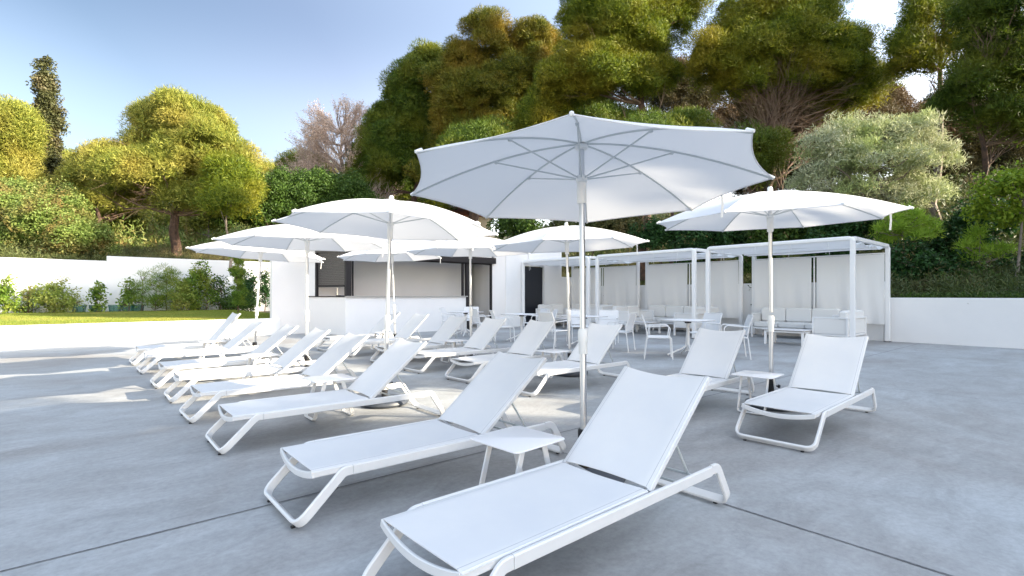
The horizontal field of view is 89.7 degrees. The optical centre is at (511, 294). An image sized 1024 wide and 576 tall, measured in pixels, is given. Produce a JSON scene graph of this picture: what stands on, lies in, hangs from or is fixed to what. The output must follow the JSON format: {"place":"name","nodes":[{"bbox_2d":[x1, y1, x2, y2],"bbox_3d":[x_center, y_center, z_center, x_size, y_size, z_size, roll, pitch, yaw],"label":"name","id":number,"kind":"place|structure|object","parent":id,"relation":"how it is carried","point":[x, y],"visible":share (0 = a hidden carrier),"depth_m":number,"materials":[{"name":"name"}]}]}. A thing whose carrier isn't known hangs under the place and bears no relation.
{"place":"outdoors","nodes":[
{"label":"outdoors","id":0,"kind":"place"},
{"bbox_2d":[0,309,269,325],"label":"lawn","id":1,"kind":"structure","parent":0,"point":[81,319],"depth_m":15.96,"materials":[{"name":"green plant"}]},
{"bbox_2d":[0,274,21,313],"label":"shrub","id":2,"kind":"object","parent":1,"relation":"on","point":[7,292],"visible":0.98,"depth_m":19.89,"materials":[{"name":"green plant"}]},
{"bbox_2d":[22,276,88,312],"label":"shrub","id":3,"kind":"object","parent":1,"relation":"on","point":[52,298],"visible":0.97,"depth_m":20.84,"materials":[{"name":"green plant"}]},
{"bbox_2d":[85,280,111,311],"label":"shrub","id":4,"kind":"object","parent":1,"relation":"on","point":[96,292],"visible":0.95,"depth_m":21.81,"materials":[{"name":"green plant"}]},
{"bbox_2d":[124,269,151,310],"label":"shrub","id":5,"kind":"object","parent":1,"relation":"on","point":[136,289],"visible":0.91,"depth_m":22.67,"materials":[{"name":"green plant"}]},
{"bbox_2d":[139,264,185,309],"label":"shrub","id":6,"kind":"object","parent":1,"relation":"on","point":[166,282],"visible":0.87,"depth_m":23.37,"materials":[{"name":"green plant"}]},
{"bbox_2d":[158,280,202,310],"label":"shrub","id":7,"kind":"object","parent":1,"relation":"on","point":[181,302],"visible":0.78,"depth_m":23.45,"materials":[{"name":"green plant"}]},
{"bbox_2d":[179,258,219,309],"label":"shrub","id":8,"kind":"object","parent":1,"relation":"on","point":[195,277],"visible":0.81,"depth_m":24.24,"materials":[{"name":"green plant"}]},
{"bbox_2d":[227,256,249,312],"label":"shrub","id":9,"kind":"object","parent":1,"relation":"on","point":[238,273],"visible":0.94,"depth_m":20.93,"materials":[{"name":"green plant"}]},
{"bbox_2d":[0,324,1023,575],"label":"terrace","id":10,"kind":"structure","parent":0,"point":[926,470],"depth_m":3.58,"materials":[{"name":"concrete"}]},
{"bbox_2d":[129,312,250,365],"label":"sun lounger","id":11,"kind":"object","parent":10,"relation":"on","point":[229,321],"visible":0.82,"depth_m":9.77,"materials":[{"name":"white fabric"}]},
{"bbox_2d":[136,319,275,373],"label":"sun lounger","id":12,"kind":"object","parent":10,"relation":"on","point":[229,347],"visible":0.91,"depth_m":8.84,"materials":[{"name":"white fabric"}]},
{"bbox_2d":[150,324,303,388],"bbox_3d":[-4.129,0.861,7.681,2.056,0.779,0.644,0,0,-41],"label":"sun lounger","id":13,"kind":"object","parent":10,"relation":"on","point":[276,338],"visible":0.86,"depth_m":7.48,"materials":[{"name":"white fabric"}]},
{"bbox_2d":[164,327,340,402],"bbox_3d":[-3.308,0.861,6.752,2.056,0.779,0.644,0,0,-39],"label":"sun lounger","id":14,"kind":"object","parent":10,"relation":"on","point":[299,349],"visible":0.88,"depth_m":6.63,"materials":[{"name":"white fabric"}]},
{"bbox_2d":[186,241,325,358],"bbox_3d":[-4.876,0.059,9.981,2.332,2.382,2.337,0,0,-22],"label":"parasol","id":15,"kind":"object","parent":10,"relation":"on","point":[229,250],"visible":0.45,"depth_m":9.96,"materials":[{"name":"fabric"}]},
{"bbox_2d":[179,332,381,423],"bbox_3d":[-2.519,0.861,5.829,2.056,0.779,0.644,0,0,-41],"label":"sun lounger","id":16,"kind":"object","parent":10,"relation":"on","point":[336,354],"visible":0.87,"depth_m":5.67,"materials":[{"name":"white fabric"}]},
{"bbox_2d":[211,224,386,374],"bbox_3d":[-3.102,0.058,7.791,2.336,2.385,2.336,0,0,30],"label":"parasol","id":17,"kind":"object","parent":10,"relation":"on","point":[286,237],"visible":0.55,"depth_m":7.78,"materials":[{"name":"fabric"}]},
{"bbox_2d":[205,338,444,454],"bbox_3d":[-1.658,0.856,4.838,2.056,0.790,0.644,0,0,-40],"label":"sun lounger","id":18,"kind":"object","parent":10,"relation":"on","point":[383,370],"visible":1,"depth_m":4.79,"materials":[{"name":"white fabric"}]},
{"bbox_2d":[303,373,355,420],"bbox_3d":[-1.877,1.048,5.285,0.428,0.398,0.420,0,0,-39],"label":"side table","id":19,"kind":"object","parent":10,"relation":"on","point":[325,379],"visible":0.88,"depth_m":5.25,"materials":[{"name":"white"}]},
{"bbox_2d":[317,312,399,351],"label":"sun lounger","id":20,"kind":"object","parent":10,"relation":"on","point":[379,327],"visible":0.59,"depth_m":12.14,"materials":[{"name":"white fabric"}]},
{"bbox_2d":[271,195,498,407],"bbox_3d":[-1.391,0.058,5.880,2.418,2.384,2.418,0,0,-41],"label":"parasol","id":21,"kind":"object","parent":10,"relation":"on","point":[390,219],"visible":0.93,"depth_m":5.99,"materials":[{"name":"fabric"}]},
{"bbox_2d":[270,237,505,335],"bbox_3d":[-4.258,-0.312,18.662,8.340,3.135,3.695,0,0,-41],"label":"bar kiosk","id":22,"kind":"object","parent":10,"relation":"on","point":[345,297],"visible":0.64,"depth_m":17.16,"materials":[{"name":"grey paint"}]},
{"bbox_2d":[337,242,441,336],"bbox_3d":[-2.793,0.003,11.998,2.335,2.494,2.337,0,0,34],"label":"parasol","id":23,"kind":"object","parent":10,"relation":"on","point":[398,253],"visible":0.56,"depth_m":12.20,"materials":[{"name":"fabric"}]},
{"bbox_2d":[349,313,437,356],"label":"sun lounger","id":24,"kind":"object","parent":10,"relation":"on","point":[410,327],"visible":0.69,"depth_m":11.34,"materials":[{"name":"white fabric"}]},
{"bbox_2d":[264,351,565,528],"bbox_3d":[-0.551,0.861,3.580,2.056,0.779,0.644,0,0,-40],"label":"sun lounger","id":25,"kind":"object","parent":10,"relation":"on","point":[484,400],"visible":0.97,"depth_m":3.43,"materials":[{"name":"white fabric"}]},
{"bbox_2d":[370,315,476,362],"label":"sun lounger","id":26,"kind":"object","parent":10,"relation":"on","point":[449,327],"visible":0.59,"depth_m":10.18,"materials":[{"name":"white fabric"}]},
{"bbox_2d":[403,317,509,373],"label":"sun lounger","id":27,"kind":"object","parent":10,"relation":"on","point":[481,337],"visible":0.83,"depth_m":9.10,"materials":[{"name":"white fabric"}]},
{"bbox_2d":[0,343,919,571],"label":"slab joint","id":28,"kind":"object","parent":10,"relation":"on","point":[280,501],"visible":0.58,"depth_m":2.92,"materials":[{"name":"grey concrete"}]},
{"bbox_2d":[405,237,529,357],"bbox_3d":[-0.798,0.033,9.852,2.404,2.435,2.404,0,0,-41],"label":"parasol","id":29,"kind":"object","parent":10,"relation":"on","point":[483,247],"visible":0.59,"depth_m":9.84,"materials":[{"name":"fabric"}]},
{"bbox_2d":[445,319,563,383],"bbox_3d":[-0.053,0.836,8.113,2.056,0.830,0.644,0,0,-43],"label":"sun lounger","id":30,"kind":"object","parent":10,"relation":"on","point":[530,339],"visible":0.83,"depth_m":8.27,"materials":[{"name":"white fabric"}]},
{"bbox_2d":[470,426,564,484],"bbox_3d":[0.030,1.048,3.060,0.428,0.398,0.420,0,0,-44],"label":"side table","id":31,"kind":"object","parent":10,"relation":"on","point":[518,442],"visible":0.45,"depth_m":3.04,"materials":[{"name":"white plastic"}]},
{"bbox_2d":[506,252,570,326],"bbox_3d":[1.230,-0.325,21.205,4.000,3.150,0.227,0,0,-41],"label":"door wall","id":32,"kind":"structure","parent":10,"relation":"on","point":[548,285],"depth_m":20.87,"materials":[{"name":"white paint"}]},
{"bbox_2d":[525,267,541,324],"bbox_3d":[0.852,0.045,20.847,1.080,2.350,0.130,0,0,-41],"label":"door","id":33,"kind":"structure","parent":32,"relation":"in","point":[533,276],"depth_m":20.83,"materials":[{"name":"black paint"}]},
{"bbox_2d":[362,366,729,575],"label":"sun lounger","id":34,"kind":"object","parent":10,"relation":"on","point":[635,428],"visible":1,"depth_m":2.47,"materials":[{"name":"white fabric"}]},
{"bbox_2d":[492,222,649,376],"bbox_3d":[0.859,0.058,8.061,2.418,2.384,2.418,0,0,-41],"label":"parasol","id":35,"kind":"object","parent":10,"relation":"on","point":[565,238],"visible":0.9,"depth_m":8.04,"materials":[{"name":"fabric"}]},
{"bbox_2d":[520,322,630,396],"bbox_3d":[0.824,0.836,7.136,2.056,0.830,0.644,0,0,-41],"label":"sun lounger","id":36,"kind":"object","parent":10,"relation":"on","point":[601,338],"visible":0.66,"depth_m":7.29,"materials":[{"name":"white fabric"}]},
{"bbox_2d":[521,256,640,328],"bbox_3d":[2.629,-0.051,19.961,3.050,2.601,3.490,0,0,-41],"label":"cabana","id":37,"kind":"object","parent":10,"relation":"on","point":[621,285],"visible":0.74,"depth_m":20.20,"materials":[{"name":"white fabric"}]},
{"bbox_2d":[410,111,774,482],"bbox_3d":[0.488,0.059,3.602,2.337,2.382,2.332,0,0,-13],"label":"parasol","id":38,"kind":"object","parent":10,"relation":"on","point":[582,170],"visible":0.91,"depth_m":3.71,"materials":[{"name":"fabric"}]},
{"bbox_2d":[610,305,653,330],"bbox_3d":[4.186,0.815,17.896,1.480,0.870,0.780,0,0,-41],"label":"outdoor sofa","id":39,"kind":"object","parent":10,"relation":"on","point":[624,312],"visible":0.5,"depth_m":17.99,"materials":[{"name":"white fabric"}]},
{"bbox_2d":[595,248,742,338],"bbox_3d":[5.155,-0.051,17.056,3.050,2.601,3.710,0,0,-41],"label":"cabana","id":40,"kind":"object","parent":10,"relation":"on","point":[665,284],"visible":0.84,"depth_m":17.26,"materials":[{"name":"white fabric"}]},
{"bbox_2d":[638,305,702,329],"bbox_3d":[5.550,0.815,17.942,0.780,0.870,2.220,0,0,-41],"label":"outdoor sofa","id":41,"kind":"object","parent":10,"relation":"on","point":[662,312],"visible":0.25,"depth_m":18.12,"materials":[{"name":"white paint"}]},
{"bbox_2d":[674,307,720,334],"bbox_3d":[5.811,0.815,16.102,1.480,0.870,0.780,0,0,-41],"label":"outdoor sofa","id":42,"kind":"object","parent":10,"relation":"on","point":[701,311],"visible":0.45,"depth_m":15.70,"materials":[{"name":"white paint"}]},
{"bbox_2d":[667,328,754,394],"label":"sun lounger","id":43,"kind":"object","parent":10,"relation":"on","point":[713,353],"visible":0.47,"depth_m":6.19,"materials":[{"name":"white fabric"}]},
{"bbox_2d":[731,370,783,414],"bbox_3d":[2.641,1.048,5.529,0.428,0.398,0.420,0,0,-45],"label":"side table","id":44,"kind":"object","parent":10,"relation":"on","point":[758,374],"visible":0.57,"depth_m":5.49,"materials":[{"name":"white"}]},
{"bbox_2d":[656,187,913,410],"bbox_3d":[2.856,0.028,5.688,2.337,2.444,2.335,0,0,22],"label":"parasol","id":45,"kind":"object","parent":10,"relation":"on","point":[770,210],"visible":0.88,"depth_m":5.69,"materials":[{"name":"fabric"}]},
{"bbox_2d":[751,307,840,336],"bbox_3d":[8.207,0.815,14.886,0.780,0.870,2.220,0,0,-41],"label":"outdoor sofa","id":46,"kind":"object","parent":10,"relation":"on","point":[794,318],"visible":0.62,"depth_m":15.02,"materials":[{"name":"white fabric"}]},
{"bbox_2d":[706,236,891,341],"bbox_3d":[7.753,-0.051,14.067,3.050,2.601,3.670,0,0,-41],"label":"cabana","id":47,"kind":"object","parent":10,"relation":"on","point":[852,281],"visible":0.84,"depth_m":14.37,"materials":[{"name":"white fabric"}]},
{"bbox_2d":[735,333,876,451],"bbox_3d":[2.887,0.836,4.944,2.056,0.830,0.644,0,0,-43],"label":"sun lounger","id":48,"kind":"object","parent":10,"relation":"on","point":[828,365],"visible":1,"depth_m":5.07,"materials":[{"name":"white fabric"}]},
{"bbox_2d":[592,282,1023,348],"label":"terrace wall","id":49,"kind":"structure","parent":10,"relation":"on","point":[990,322],"depth_m":12.96,"materials":[{"name":"white paint"}]},
{"bbox_2d":[812,310,866,336],"bbox_3d":[8.265,0.815,12.975,1.480,0.870,0.780,0,0,-41],"label":"outdoor sofa","id":50,"kind":"object","parent":10,"relation":"on","point":[836,325],"visible":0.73,"depth_m":12.55,"materials":[{"name":"white fabric"}]},
{"bbox_2d":[0,0,1023,232],"label":"sky","id":51,"kind":"structure","parent":0,"point":[263,62],"materials":[{"name":"blue"}]},
{"bbox_2d":[124,167,1023,312],"bbox_3d":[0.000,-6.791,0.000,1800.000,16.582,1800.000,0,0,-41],"label":"ground","id":52,"kind":"structure","parent":0,"point":[687,273],"depth_m":26.43,"materials":[{"name":"green plant"}]},
{"bbox_2d":[0,93,58,187],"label":"pine tree","id":53,"kind":"object","parent":52,"relation":"on","point":[22,142],"visible":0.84,"depth_m":26.59,"materials":[{"name":"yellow plant"}]},
{"bbox_2d":[0,175,83,212],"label":"bush","id":54,"kind":"object","parent":52,"relation":"on","point":[39,187],"visible":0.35,"depth_m":24.88,"materials":[{"name":"green plant"}]},
{"bbox_2d":[25,55,70,186],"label":"cypress tree","id":55,"kind":"object","parent":52,"relation":"on","point":[44,81],"visible":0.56,"depth_m":29.75,"materials":[{"name":"green plant"}]},
{"bbox_2d":[0,181,100,256],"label":"bush","id":56,"kind":"object","parent":52,"relation":"on","point":[40,217],"visible":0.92,"depth_m":22.70,"materials":[{"name":"green plant"}]},
{"bbox_2d":[50,186,122,257],"bbox_3d":[-20.744,-2.957,24.322,3.944,4.448,2.451,0,0,14],"label":"bush","id":57,"kind":"object","parent":52,"relation":"on","point":[104,235],"visible":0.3,"depth_m":24.29,"materials":[{"name":"green plant"}]},
{"bbox_2d":[60,146,151,221],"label":"pine tree","id":58,"kind":"object","parent":52,"relation":"on","point":[99,202],"visible":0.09,"depth_m":36.02,"materials":[{"name":"green plant"}]},
{"bbox_2d":[89,197,156,231],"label":"bush","id":59,"kind":"object","parent":52,"relation":"on","point":[142,219],"visible":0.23,"depth_m":39.31,"materials":[{"name":"green plant"}]},
{"bbox_2d":[0,256,269,312],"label":"garden wall","id":60,"kind":"structure","parent":52,"relation":"on","point":[111,272],"depth_m":22.80,"materials":[{"name":"white paint"}]},
{"bbox_2d":[0,237,269,261],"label":"undergrowth","id":61,"kind":"object","parent":52,"relation":"on","point":[151,252],"visible":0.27,"depth_m":24.77,"materials":[{"name":"green plant"}]},
{"bbox_2d":[0,318,279,347],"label":"retaining wall","id":62,"kind":"structure","parent":52,"relation":"on","point":[14,336],"depth_m":13.50,"materials":[{"name":"white paint"}]},
{"bbox_2d":[49,84,270,256],"bbox_3d":[-18.992,-6.373,27.784,11.129,9.371,7.163,0,0,25],"label":"pine tree","id":63,"kind":"object","parent":52,"relation":"on","point":[161,148],"visible":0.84,"depth_m":26.59,"materials":[{"name":"green plant"}]},
{"bbox_2d":[91,207,279,251],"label":"undergrowth","id":64,"kind":"object","parent":52,"relation":"on","point":[142,236],"visible":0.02,"depth_m":38.47,"materials":[{"name":"green plant"}]},
{"bbox_2d":[179,214,234,239],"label":"tree","id":65,"kind":"object","parent":52,"relation":"on","point":[191,222],"visible":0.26,"depth_m":41.69,"materials":[{"name":"green plant"}]},
{"bbox_2d":[190,149,269,267],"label":"pine tree","id":66,"kind":"object","parent":52,"relation":"on","point":[232,177],"visible":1,"depth_m":25.46,"materials":[{"name":"green plant"}]},
{"bbox_2d":[216,288,261,310],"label":"shrub","id":67,"kind":"object","parent":52,"relation":"on","point":[228,303],"visible":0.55,"depth_m":24.98,"materials":[{"name":"green plant"}]},
{"bbox_2d":[209,165,317,261],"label":"broadleaf tree","id":68,"kind":"object","parent":52,"relation":"on","point":[279,203],"visible":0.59,"depth_m":30.08,"materials":[{"name":"green plant"}]},
{"bbox_2d":[269,147,337,176],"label":"tree","id":69,"kind":"object","parent":52,"relation":"on","point":[286,155],"visible":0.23,"depth_m":45.23,"materials":[{"name":"green plant"}]},
{"bbox_2d":[287,165,385,207],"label":"broadleaf tree","id":70,"kind":"object","parent":52,"relation":"on","point":[330,187],"visible":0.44,"depth_m":32.01,"materials":[{"name":"green plant"}]},
{"bbox_2d":[270,93,420,202],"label":"dead tree","id":71,"kind":"object","parent":52,"relation":"on","point":[317,138],"visible":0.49,"depth_m":40.14,"materials":[{"name":"brown plant"}]},
{"bbox_2d":[341,37,444,201],"bbox_3d":[-8.082,-11.507,39.910,11.102,15.824,7.092,0,0,0],"label":"pine tree","id":72,"kind":"object","parent":52,"relation":"on","point":[397,122],"visible":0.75,"depth_m":38.13,"materials":[{"name":"green plant"}]},
{"bbox_2d":[385,169,456,210],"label":"pine tree","id":73,"kind":"object","parent":52,"relation":"on","point":[425,200],"visible":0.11,"depth_m":46.05,"materials":[{"name":"green plant"}]},
{"bbox_2d":[401,4,532,220],"bbox_3d":[-3.162,-11.875,36.938,9.622,16.474,7.008,0,0,0],"label":"pine tree","id":74,"kind":"object","parent":52,"relation":"on","point":[462,81],"visible":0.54,"depth_m":35.50,"materials":[{"name":"green plant"}]},
{"bbox_2d":[431,114,514,221],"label":"pine tree","id":75,"kind":"object","parent":52,"relation":"on","point":[482,129],"visible":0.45,"depth_m":27.97,"materials":[{"name":"green plant"}]},
{"bbox_2d":[486,218,546,239],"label":"shrub","id":76,"kind":"object","parent":52,"relation":"on","point":[511,227],"visible":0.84,"depth_m":26.66,"materials":[{"name":"green plant"}]},
{"bbox_2d":[493,13,563,223],"bbox_3d":[1.626,-11.846,37.847,7.183,16.483,7.232,0,0,0],"label":"pine tree","id":77,"kind":"object","parent":52,"relation":"on","point":[536,36],"visible":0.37,"depth_m":35.81,"materials":[{"name":"green plant"}]},
{"bbox_2d":[543,215,643,255],"bbox_3d":[4.569,-3.090,28.224,5.710,3.528,3.723,0,0,18],"label":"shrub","id":78,"kind":"object","parent":52,"relation":"on","point":[620,225],"visible":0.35,"depth_m":27.05,"materials":[{"name":"green plant"}]},
{"bbox_2d":[567,95,639,120],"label":"pine tree","id":79,"kind":"object","parent":52,"relation":"on","point":[606,111],"visible":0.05,"depth_m":44.97,"materials":[{"name":"green plant"}]},
{"bbox_2d":[508,0,725,249],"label":"pine tree","id":80,"kind":"object","parent":52,"relation":"on","point":[609,49],"visible":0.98,"depth_m":29.53,"materials":[{"name":"green plant"}]},
{"bbox_2d":[620,108,694,280],"bbox_3d":[6.195,-4.651,23.591,4.831,7.985,4.474,0,0,0],"label":"pine tree","id":81,"kind":"object","parent":52,"relation":"on","point":[656,117],"visible":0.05,"depth_m":22.98,"materials":[{"name":"green plant"}]},
{"bbox_2d":[627,215,691,263],"bbox_3d":[6.637,-1.794,23.047,3.097,3.507,2.173,0,0,0],"label":"shrub","id":82,"kind":"object","parent":52,"relation":"on","point":[654,235],"visible":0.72,"depth_m":22.67,"materials":[{"name":"green plant"}]},
{"bbox_2d":[631,104,722,263],"bbox_3d":[8.341,-5.700,26.663,5.631,9.141,3.885,0,0,-32],"label":"pine tree","id":83,"kind":"object","parent":52,"relation":"on","point":[699,117],"visible":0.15,"depth_m":26.06,"materials":[{"name":"green plant"}]},
{"bbox_2d":[645,52,742,127],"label":"pine tree","id":84,"kind":"object","parent":52,"relation":"on","point":[681,95],"visible":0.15,"depth_m":44.57,"materials":[{"name":"green plant"}]},
{"bbox_2d":[665,230,750,269],"bbox_3d":[8.493,-1.803,21.913,4.040,3.912,2.878,0,0,0],"label":"shrub","id":85,"kind":"object","parent":52,"relation":"on","point":[711,238],"visible":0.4,"depth_m":21.59,"materials":[{"name":"green plant"}]},
{"bbox_2d":[713,119,804,259],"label":"pine tree","id":86,"kind":"object","parent":52,"relation":"on","point":[766,145],"visible":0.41,"depth_m":25.38,"materials":[{"name":"green plant"}]},
{"bbox_2d":[503,157,1023,268],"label":"undergrowth","id":87,"kind":"object","parent":52,"relation":"on","point":[944,204],"visible":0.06,"depth_m":37.85,"materials":[{"name":"green plant"}]},
{"bbox_2d":[710,89,821,190],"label":"pine tree","id":88,"kind":"object","parent":52,"relation":"on","point":[738,105],"visible":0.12,"depth_m":45.66,"materials":[{"name":"green plant"}]},
{"bbox_2d":[526,231,1023,304],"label":"undergrowth","id":89,"kind":"object","parent":52,"relation":"on","point":[1008,280],"visible":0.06,"depth_m":15.17,"materials":[{"name":"green plant"}]},
{"bbox_2d":[730,225,825,274],"bbox_3d":[10.695,-1.658,20.527,3.830,3.826,2.410,0,0,0],"label":"shrub","id":90,"kind":"object","parent":52,"relation":"on","point":[760,236],"visible":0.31,"depth_m":20.09,"materials":[{"name":"green plant"}]},
{"bbox_2d":[729,112,834,197],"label":"pine tree","id":91,"kind":"object","parent":52,"relation":"on","point":[737,192],"visible":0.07,"depth_m":47.74,"materials":[{"name":"green plant"}]},
{"bbox_2d":[709,60,868,189],"bbox_3d":[16.858,-9.660,31.960,9.674,14.266,5.208,0,0,10],"label":"pine tree","id":92,"kind":"object","parent":52,"relation":"on","point":[780,184],"visible":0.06,"depth_m":31.42,"materials":[{"name":"brown plant"}]},
{"bbox_2d":[678,0,909,191],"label":"pine tree","id":93,"kind":"object","parent":52,"relation":"on","point":[739,45],"visible":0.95,"depth_m":28.48,"materials":[{"name":"green plant"}]},
{"bbox_2d":[798,219,887,281],"bbox_3d":[12.381,-1.595,19.512,3.020,3.908,2.583,0,0,0],"label":"shrub","id":94,"kind":"object","parent":52,"relation":"on","point":[852,229],"visible":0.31,"depth_m":19.09,"materials":[{"name":"green plant"}]},
{"bbox_2d":[810,49,924,192],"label":"pine tree","id":95,"kind":"object","parent":52,"relation":"on","point":[900,101],"visible":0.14,"depth_m":42.70,"materials":[{"name":"green plant"}]},
{"bbox_2d":[783,106,972,261],"bbox_3d":[14.657,-3.576,20.468,7.309,7.747,3.760,0,0,0],"label":"olive tree","id":96,"kind":"object","parent":52,"relation":"on","point":[905,143],"visible":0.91,"depth_m":20.02,"materials":[{"name":"green plant"}]},
{"bbox_2d":[868,200,945,256],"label":"young pine","id":97,"kind":"object","parent":52,"relation":"on","point":[902,222],"visible":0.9,"depth_m":17.57,"materials":[{"name":"green plant"}]},
{"bbox_2d":[872,0,964,223],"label":"pine tree","id":98,"kind":"object","parent":52,"relation":"on","point":[914,41],"visible":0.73,"depth_m":26.45,"materials":[{"name":"green plant"}]},
{"bbox_2d":[889,236,974,291],"bbox_3d":[13.916,-0.617,17.435,2.936,2.765,2.105,0,0,0],"label":"shrub","id":99,"kind":"object","parent":52,"relation":"on","point":[920,259],"visible":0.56,"depth_m":17.04,"materials":[{"name":"green plant"}]},
{"bbox_2d":[887,77,1023,183],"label":"pine tree","id":100,"kind":"object","parent":52,"relation":"on","point":[973,148],"visible":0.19,"depth_m":43.92,"materials":[{"name":"green plant"}]},
{"bbox_2d":[917,260,998,290],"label":"shrub","id":101,"kind":"object","parent":52,"relation":"on","point":[979,266],"visible":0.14,"depth_m":16.43,"materials":[{"name":"green plant"}]},
{"bbox_2d":[899,290,1023,297],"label":"ground cover","id":102,"kind":"object","parent":52,"relation":"on","point":[1016,295],"visible":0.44,"depth_m":13.08,"materials":[{"name":"green plant"}]},
{"bbox_2d":[919,192,1019,267],"bbox_3d":[17.104,-1.740,19.337,3.427,4.391,2.540,0,0,0],"label":"shrub","id":103,"kind":"object","parent":52,"relation":"on","point":[954,231],"visible":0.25,"depth_m":19.05,"materials":[{"name":"green plant"}]},
{"bbox_2d":[917,0,1023,186],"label":"pine tree","id":104,"kind":"object","parent":52,"relation":"on","point":[989,66],"visible":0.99,"depth_m":22.78,"materials":[{"name":"green plant"}]},
{"bbox_2d":[950,223,1023,264],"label":"young pine","id":105,"kind":"object","parent":52,"relation":"on","point":[982,248],"visible":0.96,"depth_m":16.70,"materials":[{"name":"green plant"}]},
{"bbox_2d":[959,160,1023,275],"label":"broadleaf tree","id":106,"kind":"object","parent":52,"relation":"on","point":[1010,181],"visible":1,"depth_m":15.80,"materials":[{"name":"green leaves"},{"name":"grey bark"}]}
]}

